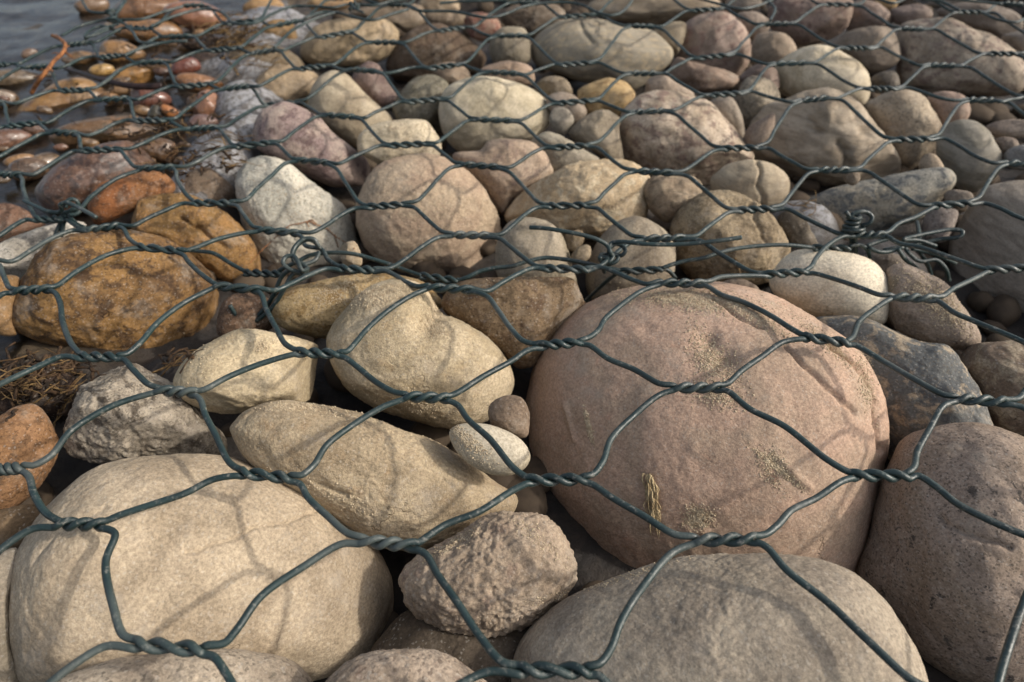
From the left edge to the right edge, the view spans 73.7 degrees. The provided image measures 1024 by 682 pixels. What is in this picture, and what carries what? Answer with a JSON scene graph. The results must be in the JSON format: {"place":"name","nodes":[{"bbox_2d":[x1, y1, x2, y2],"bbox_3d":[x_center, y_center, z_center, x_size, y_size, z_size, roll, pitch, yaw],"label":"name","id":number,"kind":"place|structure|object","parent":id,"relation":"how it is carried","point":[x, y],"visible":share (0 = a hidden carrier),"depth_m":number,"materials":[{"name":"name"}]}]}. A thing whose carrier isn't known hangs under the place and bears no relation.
{"place":"outdoors","nodes":[
{"label":"outdoors","id":0,"kind":"place"},
{"bbox_2d":[0,0,1023,681],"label":"ground","id":1,"kind":"structure","parent":0,"point":[26,24],"depth_m":0.76,"materials":[{"name":"brown soil"}]},
{"bbox_2d":[0,403,58,508],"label":"cobble","id":2,"kind":"object","parent":1,"relation":"on","point":[28,433],"visible":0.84,"depth_m":0.43,"materials":[{"name":"stone"}]},
{"bbox_2d":[0,363,78,420],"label":"dry grass","id":3,"kind":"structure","parent":1,"relation":"on","point":[5,405],"depth_m":0.49,"materials":[{"name":"plant"}]},
{"bbox_2d":[15,77,105,115],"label":"cobble","id":4,"kind":"object","parent":1,"relation":"on","point":[57,102],"visible":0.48,"depth_m":0.89,"materials":[{"name":"stone"}]},
{"bbox_2d":[49,115,174,150],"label":"cobble","id":5,"kind":"object","parent":1,"relation":"on","point":[91,125],"visible":0.41,"depth_m":0.81,"materials":[{"name":"stone"}]},
{"bbox_2d":[12,229,218,349],"bbox_3d":[-0.349,-0.037,0.604,0.159,0.129,0.114,-31,52,-29],"label":"boulder","id":6,"kind":"object","parent":1,"relation":"on","point":[124,301],"visible":0.77,"depth_m":0.56,"materials":[{"name":"stone"}]},
{"bbox_2d":[0,12,266,421],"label":"plant litter","id":7,"kind":"object","parent":1,"relation":"on","point":[71,364],"visible":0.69,"depth_m":0.54,"materials":[{"name":"brown plant"}]},
{"bbox_2d":[63,363,227,464],"bbox_3d":[-0.254,0.057,0.478,0.097,0.084,0.070,0,43,0],"label":"cobble","id":8,"kind":"object","parent":1,"relation":"on","point":[161,424],"visible":0.74,"depth_m":0.45,"materials":[{"name":"stone"}]},
{"bbox_2d":[59,648,311,681],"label":"boulder","id":9,"kind":"object","parent":1,"relation":"on","point":[246,665],"visible":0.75,"depth_m":0.33,"materials":[{"name":"stone"}]},
{"bbox_2d":[131,192,260,281],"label":"boulder","id":10,"kind":"object","parent":1,"relation":"on","point":[186,226],"visible":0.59,"depth_m":0.64,"materials":[{"name":"stone"}]},
{"bbox_2d":[8,453,393,681],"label":"boulder","id":11,"kind":"object","parent":1,"relation":"on","point":[210,562],"visible":0.69,"depth_m":0.37,"materials":[{"name":"stone"}]},
{"bbox_2d":[0,547,19,681],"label":"cobble","id":12,"kind":"object","parent":11,"relation":"on","point":[7,664],"visible":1,"depth_m":0.35,"materials":[{"name":"stone"}]},
{"bbox_2d":[184,167,235,200],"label":"cobble","id":13,"kind":"object","parent":1,"relation":"on","point":[213,184],"visible":0.59,"depth_m":0.71,"materials":[{"name":"stone"}]},
{"bbox_2d":[216,293,272,335],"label":"cobble","id":14,"kind":"object","parent":1,"relation":"on","point":[247,307],"visible":0.56,"depth_m":0.55,"materials":[{"name":"stone"}]},
{"bbox_2d":[173,328,317,413],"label":"cobble","id":15,"kind":"object","parent":1,"relation":"on","point":[267,383],"visible":0.84,"depth_m":0.47,"materials":[{"name":"stone"}]},
{"bbox_2d":[255,64,318,106],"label":"cobble","id":16,"kind":"object","parent":1,"relation":"on","point":[293,85],"visible":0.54,"depth_m":0.88,"materials":[{"name":"stone"}]},
{"bbox_2d":[235,156,358,267],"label":"cobble","id":17,"kind":"object","parent":1,"relation":"on","point":[277,249],"visible":0.69,"depth_m":0.69,"materials":[{"name":"stone"}]},
{"bbox_2d":[252,101,369,186],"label":"cobble","id":18,"kind":"object","parent":1,"relation":"on","point":[318,138],"visible":0.85,"depth_m":0.75,"materials":[{"name":"stone"}]},
{"bbox_2d":[300,18,398,65],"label":"cobble","id":19,"kind":"object","parent":1,"relation":"on","point":[321,51],"visible":0.77,"depth_m":0.99,"materials":[{"name":"stone"}]},
{"bbox_2d":[307,70,393,147],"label":"cobble","id":20,"kind":"object","parent":1,"relation":"on","point":[344,93],"visible":0.69,"depth_m":0.85,"materials":[{"name":"stone"}]},
{"bbox_2d":[352,61,396,110],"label":"cobble","id":21,"kind":"object","parent":1,"relation":"on","point":[378,90],"visible":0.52,"depth_m":0.89,"materials":[{"name":"stone"}]},
{"bbox_2d":[325,648,486,681],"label":"boulder","id":22,"kind":"object","parent":1,"relation":"on","point":[411,665],"visible":0.92,"depth_m":0.33,"materials":[{"name":"stone"}]},
{"bbox_2d":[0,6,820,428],"bbox_3d":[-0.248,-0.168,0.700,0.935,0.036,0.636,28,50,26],"label":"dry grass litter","id":23,"kind":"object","parent":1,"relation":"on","point":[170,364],"visible":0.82,"depth_m":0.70,"materials":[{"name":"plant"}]},
{"bbox_2d":[392,74,448,131],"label":"cobble","id":24,"kind":"object","parent":1,"relation":"on","point":[426,86],"visible":0.55,"depth_m":0.87,"materials":[{"name":"stone"}]},
{"bbox_2d":[355,152,500,273],"bbox_3d":[-0.087,-0.128,0.723,0.152,0.133,0.122,0,43,0],"label":"boulder","id":25,"kind":"object","parent":1,"relation":"on","point":[384,235],"visible":0.73,"depth_m":0.68,"materials":[{"name":"stone"}]},
{"bbox_2d":[386,23,485,82],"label":"boulder","id":26,"kind":"object","parent":1,"relation":"on","point":[438,48],"visible":0.54,"depth_m":1.01,"materials":[{"name":"stone"}]},
{"bbox_2d":[464,12,500,42],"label":"cobble","id":27,"kind":"object","parent":26,"relation":"on","point":[490,26],"visible":0.62,"depth_m":1.01,"materials":[{"name":"stone"}]},
{"bbox_2d":[370,610,530,681],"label":"cobble","id":28,"kind":"object","parent":1,"relation":"on","point":[407,629],"visible":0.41,"depth_m":0.39,"materials":[{"name":"stone"}]},
{"bbox_2d":[398,510,577,637],"bbox_3d":[-0.013,0.141,0.408,0.103,0.070,0.070,-21,47,-21],"label":"cobble","id":29,"kind":"object","parent":1,"relation":"on","point":[493,573],"visible":0.91,"depth_m":0.39,"materials":[{"name":"stone"}]},
{"bbox_2d":[481,60,534,85],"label":"pebble","id":30,"kind":"object","parent":1,"relation":"on","point":[514,65],"visible":0.57,"depth_m":0.90,"materials":[{"name":"stone"}]},
{"bbox_2d":[0,0,1023,681],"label":"wire mesh","id":31,"kind":"object","parent":1,"relation":"on","point":[508,668],"visible":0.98,"depth_m":0.50,"materials":[{"name":"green metal"}]},
{"bbox_2d":[22,197,97,236],"bbox_3d":[-0.386,-0.107,0.592,0.094,0.035,0.022,12,45,12],"label":"wire tie","id":32,"kind":"object","parent":31,"relation":"attached to","point":[76,209],"visible":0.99,"depth_m":0.59,"materials":[{"name":"grey metal"}]},
{"bbox_2d":[60,0,183,44],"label":"overlapping wire","id":33,"kind":"object","parent":31,"relation":"on","point":[121,19],"visible":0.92,"depth_m":0.93,"materials":[{"name":"grey metal"}]},
{"bbox_2d":[228,236,321,322],"bbox_3d":[-0.182,-0.043,0.541,0.083,0.061,0.033,-25,49,-24],"label":"wire tie","id":34,"kind":"object","parent":31,"relation":"attached to","point":[301,271],"visible":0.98,"depth_m":0.54,"materials":[{"name":"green metal"}]},
{"bbox_2d":[149,0,632,48],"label":"overlapping wire","id":35,"kind":"object","parent":31,"relation":"attached to","point":[287,34],"visible":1,"depth_m":0.96,"materials":[{"name":"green metal"}]},
{"bbox_2d":[182,220,964,302],"bbox_3d":[0.054,-0.058,0.592,0.668,0.070,0.067,-3,43,-3],"label":"partition wire","id":36,"kind":"object","parent":31,"relation":"attached to","point":[652,270],"visible":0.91,"depth_m":0.57,"materials":[{"name":"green metal"}]},
{"bbox_2d":[529,225,741,273],"bbox_3d":[0.094,-0.066,0.544,0.165,0.049,0.021,6,44,7],"label":"wire tie","id":37,"kind":"object","parent":31,"relation":"attached to","point":[610,253],"visible":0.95,"depth_m":0.54,"materials":[{"name":"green metal"}]},
{"bbox_2d":[841,209,873,253],"bbox_3d":[0.287,-0.091,0.576,0.022,0.044,0.019,-27,50,-26],"label":"wire tie","id":38,"kind":"object","parent":31,"relation":"attached to","point":[851,224],"visible":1,"depth_m":0.56,"materials":[{"name":"grey metal"}]},
{"bbox_2d":[441,276,584,368],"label":"cobble","id":39,"kind":"object","parent":1,"relation":"on","point":[534,308],"visible":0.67,"depth_m":0.53,"materials":[{"name":"stone"}]},
{"bbox_2d":[499,4,565,36],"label":"cobble","id":40,"kind":"object","parent":1,"relation":"on","point":[530,19],"visible":0.56,"depth_m":1.05,"materials":[{"name":"stone"}]},
{"bbox_2d":[495,217,576,282],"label":"cobble","id":41,"kind":"object","parent":1,"relation":"on","point":[523,238],"visible":0.49,"depth_m":0.62,"materials":[{"name":"stone"}]},
{"bbox_2d":[531,131,598,171],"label":"cobble","id":42,"kind":"object","parent":1,"relation":"on","point":[559,159],"visible":0.39,"depth_m":0.74,"materials":[{"name":"stone"}]},
{"bbox_2d":[505,159,649,239],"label":"cobble","id":43,"kind":"object","parent":1,"relation":"on","point":[591,180],"visible":0.63,"depth_m":0.69,"materials":[{"name":"stone"}]},
{"bbox_2d":[568,109,622,158],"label":"cobble","id":44,"kind":"object","parent":1,"relation":"on","point":[594,125],"visible":0.79,"depth_m":0.78,"materials":[{"name":"stone"}]},
{"bbox_2d":[531,18,672,90],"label":"boulder","id":45,"kind":"object","parent":1,"relation":"on","point":[589,39],"visible":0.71,"depth_m":0.97,"materials":[{"name":"stone"}]},
{"bbox_2d":[619,90,753,184],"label":"boulder","id":46,"kind":"object","parent":1,"relation":"on","point":[664,141],"visible":0.69,"depth_m":0.79,"materials":[{"name":"stone"}]},
{"bbox_2d":[743,113,774,150],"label":"pebble","id":47,"kind":"object","parent":46,"relation":"on","point":[759,131],"visible":0.77,"depth_m":0.78,"materials":[{"name":"stone"}]},
{"bbox_2d":[526,282,888,572],"bbox_3d":[0.146,0.083,0.542,0.271,0.242,0.261,0,43,0],"label":"boulder","id":48,"kind":"object","parent":1,"relation":"on","point":[680,449],"visible":0.66,"depth_m":0.45,"materials":[{"name":"stone"}]},
{"bbox_2d":[641,473,660,534],"bbox_3d":[0.091,0.107,0.448,0.012,0.031,0.031,0,43,0],"label":"dry grass wisp","id":49,"kind":"object","parent":48,"relation":"attached to","point":[651,492],"visible":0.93,"depth_m":0.45,"materials":[{"name":"beige plant"}]},
{"bbox_2d":[674,11,750,75],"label":"cobble","id":50,"kind":"object","parent":1,"relation":"on","point":[714,32],"visible":0.59,"depth_m":1.01,"materials":[{"name":"stone"}]},
{"bbox_2d":[511,553,927,681],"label":"boulder","id":51,"kind":"object","parent":1,"relation":"on","point":[748,617],"visible":0.89,"depth_m":0.33,"materials":[{"name":"stone"}]},
{"bbox_2d":[710,96,744,137],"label":"cobble","id":52,"kind":"object","parent":1,"relation":"on","point":[728,108],"visible":0.56,"depth_m":0.81,"materials":[{"name":"stone"}]},
{"bbox_2d":[710,159,789,211],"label":"cobble","id":53,"kind":"object","parent":1,"relation":"on","point":[763,182],"visible":0.66,"depth_m":0.69,"materials":[{"name":"stone"}]},
{"bbox_2d":[736,76,779,128],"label":"cobble","id":54,"kind":"object","parent":1,"relation":"on","point":[751,105],"visible":0.52,"depth_m":0.85,"materials":[{"name":"stone"}]},
{"bbox_2d":[777,209,817,248],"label":"cobble","id":55,"kind":"object","parent":1,"relation":"on","point":[796,229],"visible":0.57,"depth_m":0.66,"materials":[{"name":"stone"}]},
{"bbox_2d":[767,0,853,45],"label":"boulder","id":56,"kind":"object","parent":1,"relation":"on","point":[826,23],"visible":0.72,"depth_m":1.06,"materials":[{"name":"stone"}]},
{"bbox_2d":[774,44,870,104],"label":"boulder","id":57,"kind":"object","parent":1,"relation":"on","point":[796,79],"visible":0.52,"depth_m":0.90,"materials":[{"name":"stone"}]},
{"bbox_2d":[748,87,900,185],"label":"boulder","id":58,"kind":"object","parent":1,"relation":"on","point":[831,133],"visible":0.71,"depth_m":0.80,"materials":[{"name":"stone"}]},
{"bbox_2d":[831,26,900,73],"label":"cobble","id":59,"kind":"object","parent":1,"relation":"on","point":[876,61],"visible":0.73,"depth_m":0.99,"materials":[{"name":"stone"}]},
{"bbox_2d":[808,167,955,231],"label":"cobble","id":60,"kind":"object","parent":1,"relation":"on","point":[887,207],"visible":0.61,"depth_m":0.70,"materials":[{"name":"stone"}]},
{"bbox_2d":[816,315,993,459],"bbox_3d":[0.295,0.033,0.527,0.080,0.092,0.146,-22,48,-21],"label":"cobble","id":61,"kind":"object","parent":1,"relation":"on","point":[912,406],"visible":0.44,"depth_m":0.49,"materials":[{"name":"stone"}]},
{"bbox_2d":[890,4,932,24],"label":"pebble","id":62,"kind":"object","parent":1,"relation":"on","point":[904,14],"visible":0.73,"depth_m":1.05,"materials":[{"name":"stone"}]},
{"bbox_2d":[886,263,980,349],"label":"cobble","id":63,"kind":"object","parent":1,"relation":"on","point":[910,323],"visible":0.78,"depth_m":0.54,"materials":[{"name":"stone"}]},
{"bbox_2d":[856,422,1023,681],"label":"boulder","id":64,"kind":"object","parent":1,"relation":"on","point":[942,576],"visible":0.85,"depth_m":0.40,"materials":[{"name":"stone"}]},
{"bbox_2d":[896,17,1023,96],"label":"boulder","id":65,"kind":"object","parent":1,"relation":"on","point":[922,47],"visible":0.76,"depth_m":0.97,"materials":[{"name":"stone"}]},
{"bbox_2d":[936,119,1001,192],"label":"cobble","id":66,"kind":"object","parent":1,"relation":"on","point":[972,174],"visible":0.74,"depth_m":0.75,"materials":[{"name":"stone"}]},
{"bbox_2d":[960,340,1023,436],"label":"cobble","id":67,"kind":"object","parent":1,"relation":"on","point":[995,370],"visible":0.7,"depth_m":0.50,"materials":[{"name":"stone"}]},
{"bbox_2d":[986,119,1023,138],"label":"pebble","id":68,"kind":"object","parent":1,"relation":"on","point":[1012,128],"visible":0.82,"depth_m":0.78,"materials":[{"name":"stone"}]},
{"bbox_2d":[20,0,1023,637],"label":"gravel","id":69,"kind":"structure","parent":0,"point":[1002,310],"depth_m":0.69,"materials":[{"name":"stone"}]},
{"bbox_2d":[0,504,39,548],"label":"cobble","id":70,"kind":"object","parent":69,"relation":"on","point":[14,520],"visible":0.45,"depth_m":0.41,"materials":[{"name":"stone"}]},
{"bbox_2d":[271,273,441,338],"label":"cobble","id":71,"kind":"object","parent":69,"relation":"on","point":[303,317],"visible":0.43,"depth_m":0.54,"materials":[{"name":"stone"}]},
{"bbox_2d":[230,400,517,550],"bbox_3d":[-0.089,0.088,0.450,0.186,0.099,0.085,0,43,0],"label":"boulder","id":72,"kind":"object","parent":69,"relation":"on","point":[411,485],"visible":0.76,"depth_m":0.42,"materials":[{"name":"stone"}]},
{"bbox_2d":[449,423,529,475],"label":"pebble","id":73,"kind":"object","parent":72,"relation":"on","point":[515,448],"visible":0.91,"depth_m":0.42,"materials":[{"name":"stone"}]},
{"bbox_2d":[350,4,424,32],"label":"cobble","id":74,"kind":"object","parent":69,"relation":"on","point":[407,21],"visible":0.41,"depth_m":1.07,"materials":[{"name":"stone"}]},
{"bbox_2d":[357,119,441,163],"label":"cobble","id":75,"kind":"object","parent":69,"relation":"on","point":[402,130],"visible":0.67,"depth_m":0.76,"materials":[{"name":"stone"}]},
{"bbox_2d":[326,278,513,428],"bbox_3d":[-0.070,0.015,0.521,0.141,0.109,0.097,17,46,17],"label":"boulder","id":76,"kind":"object","parent":69,"relation":"on","point":[390,348],"visible":0.83,"depth_m":0.49,"materials":[{"name":"stone"}]},
{"bbox_2d":[438,76,549,151],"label":"boulder","id":77,"kind":"object","parent":69,"relation":"on","point":[487,96],"visible":0.82,"depth_m":0.83,"materials":[{"name":"stone"}]},
{"bbox_2d":[453,138,553,215],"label":"cobble","id":78,"kind":"object","parent":69,"relation":"on","point":[504,190],"visible":0.69,"depth_m":0.73,"materials":[{"name":"stone"}]},
{"bbox_2d":[488,395,529,437],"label":"pebble","id":79,"kind":"object","parent":69,"relation":"on","point":[510,413],"visible":0.88,"depth_m":0.45,"materials":[{"name":"stone"}]},
{"bbox_2d":[489,26,530,63],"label":"cobble","id":80,"kind":"object","parent":69,"relation":"on","point":[515,49],"visible":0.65,"depth_m":0.97,"materials":[{"name":"stone"}]},
{"bbox_2d":[577,77,634,115],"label":"cobble","id":81,"kind":"object","parent":69,"relation":"on","point":[620,93],"visible":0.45,"depth_m":0.84,"materials":[{"name":"stone"}]},
{"bbox_2d":[586,216,675,299],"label":"cobble","id":82,"kind":"object","parent":69,"relation":"on","point":[641,256],"visible":0.53,"depth_m":0.63,"materials":[{"name":"stone"}]},
{"bbox_2d":[587,0,720,24],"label":"boulder","id":83,"kind":"object","parent":69,"relation":"on","point":[658,12],"visible":0.7,"depth_m":1.10,"materials":[{"name":"stone"}]},
{"bbox_2d":[644,175,701,222],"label":"cobble","id":84,"kind":"object","parent":69,"relation":"on","point":[666,198],"visible":0.73,"depth_m":0.68,"materials":[{"name":"stone"}]},
{"bbox_2d":[669,57,738,92],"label":"cobble","id":85,"kind":"object","parent":69,"relation":"on","point":[702,78],"visible":0.75,"depth_m":0.89,"materials":[{"name":"stone"}]},
{"bbox_2d":[669,190,790,285],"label":"cobble","id":86,"kind":"object","parent":69,"relation":"on","point":[696,213],"visible":0.6,"depth_m":0.65,"materials":[{"name":"stone"}]},
{"bbox_2d":[751,31,796,66],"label":"cobble","id":87,"kind":"object","parent":69,"relation":"on","point":[770,46],"visible":0.71,"depth_m":0.97,"materials":[{"name":"stone"}]},
{"bbox_2d":[769,249,888,323],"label":"cobble","id":88,"kind":"object","parent":69,"relation":"on","point":[815,296],"visible":0.7,"depth_m":0.56,"materials":[{"name":"stone"}]},
{"bbox_2d":[846,0,892,31],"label":"cobble","id":89,"kind":"object","parent":69,"relation":"on","point":[861,18],"visible":0.59,"depth_m":1.06,"materials":[{"name":"stone"}]},
{"bbox_2d":[866,89,941,169],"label":"cobble","id":90,"kind":"object","parent":69,"relation":"on","point":[905,112],"visible":0.68,"depth_m":0.81,"materials":[{"name":"stone"}]},
{"bbox_2d":[923,207,958,242],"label":"pebble","id":91,"kind":"object","parent":69,"relation":"on","point":[941,218],"visible":0.68,"depth_m":0.66,"materials":[{"name":"stone"}]},
{"bbox_2d":[927,91,970,124],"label":"cobble","id":92,"kind":"object","parent":69,"relation":"on","point":[942,109],"visible":0.65,"depth_m":0.82,"materials":[{"name":"stone"}]},
{"bbox_2d":[936,2,1023,38],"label":"cobble","id":93,"kind":"object","parent":69,"relation":"on","point":[997,29],"visible":0.55,"depth_m":1.04,"materials":[{"name":"stone"}]},
{"bbox_2d":[949,180,1023,312],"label":"boulder","id":94,"kind":"object","parent":69,"relation":"on","point":[993,236],"visible":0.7,"depth_m":0.67,"materials":[{"name":"stone"}]},
{"bbox_2d":[169,152,977,616],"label":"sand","id":95,"kind":"structure","parent":0,"point":[701,518],"depth_m":0.47,"materials":[{"name":"beige sand"}]},
{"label":"water","id":96,"kind":"structure","parent":0,"visible":0},
{"bbox_2d":[0,275,19,335],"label":"cobble","id":97,"kind":"object","parent":96,"relation":"on","point":[7,327],"visible":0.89,"depth_m":0.55,"materials":[{"name":"stone"}]},
{"bbox_2d":[0,203,44,242],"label":"cobble","id":98,"kind":"object","parent":96,"relation":"on","point":[10,214],"visible":0.63,"depth_m":0.64,"materials":[{"name":"stone"}]},
{"bbox_2d":[0,69,51,87],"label":"cobble","id":99,"kind":"object","parent":96,"relation":"on","point":[20,78],"visible":0.86,"depth_m":0.94,"materials":[{"name":"stone"}]},
{"bbox_2d":[8,157,49,180],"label":"cobble","id":100,"kind":"object","parent":96,"relation":"on","point":[29,164],"visible":0.77,"depth_m":0.74,"materials":[{"name":"stone"}]},
{"bbox_2d":[0,221,86,279],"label":"cobble","id":101,"kind":"object","parent":96,"relation":"on","point":[14,246],"visible":0.47,"depth_m":0.61,"materials":[{"name":"stone"}]},
{"bbox_2d":[35,140,156,215],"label":"boulder","id":102,"kind":"object","parent":96,"relation":"on","point":[79,176],"visible":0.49,"depth_m":0.70,"materials":[{"name":"stone"}]},
{"bbox_2d":[99,40,146,64],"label":"cobble","id":103,"kind":"object","parent":96,"relation":"on","point":[113,46],"visible":0.79,"depth_m":0.99,"materials":[{"name":"stone"}]},
{"bbox_2d":[88,171,175,224],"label":"cobble","id":104,"kind":"object","parent":96,"relation":"on","point":[118,199],"visible":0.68,"depth_m":0.67,"materials":[{"name":"stone"}]},
{"bbox_2d":[113,0,179,22],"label":"cobble","id":105,"kind":"object","parent":96,"relation":"on","point":[136,8],"visible":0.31,"depth_m":1.10,"materials":[{"name":"stone"}]},
{"bbox_2d":[114,19,182,41],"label":"cobble","id":106,"kind":"object","parent":96,"relation":"on","point":[165,28],"visible":0.45,"depth_m":1.04,"materials":[{"name":"stone"}]},
{"bbox_2d":[163,0,225,29],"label":"cobble","id":107,"kind":"object","parent":96,"relation":"on","point":[196,18],"visible":0.6,"depth_m":1.06,"materials":[{"name":"stone"}]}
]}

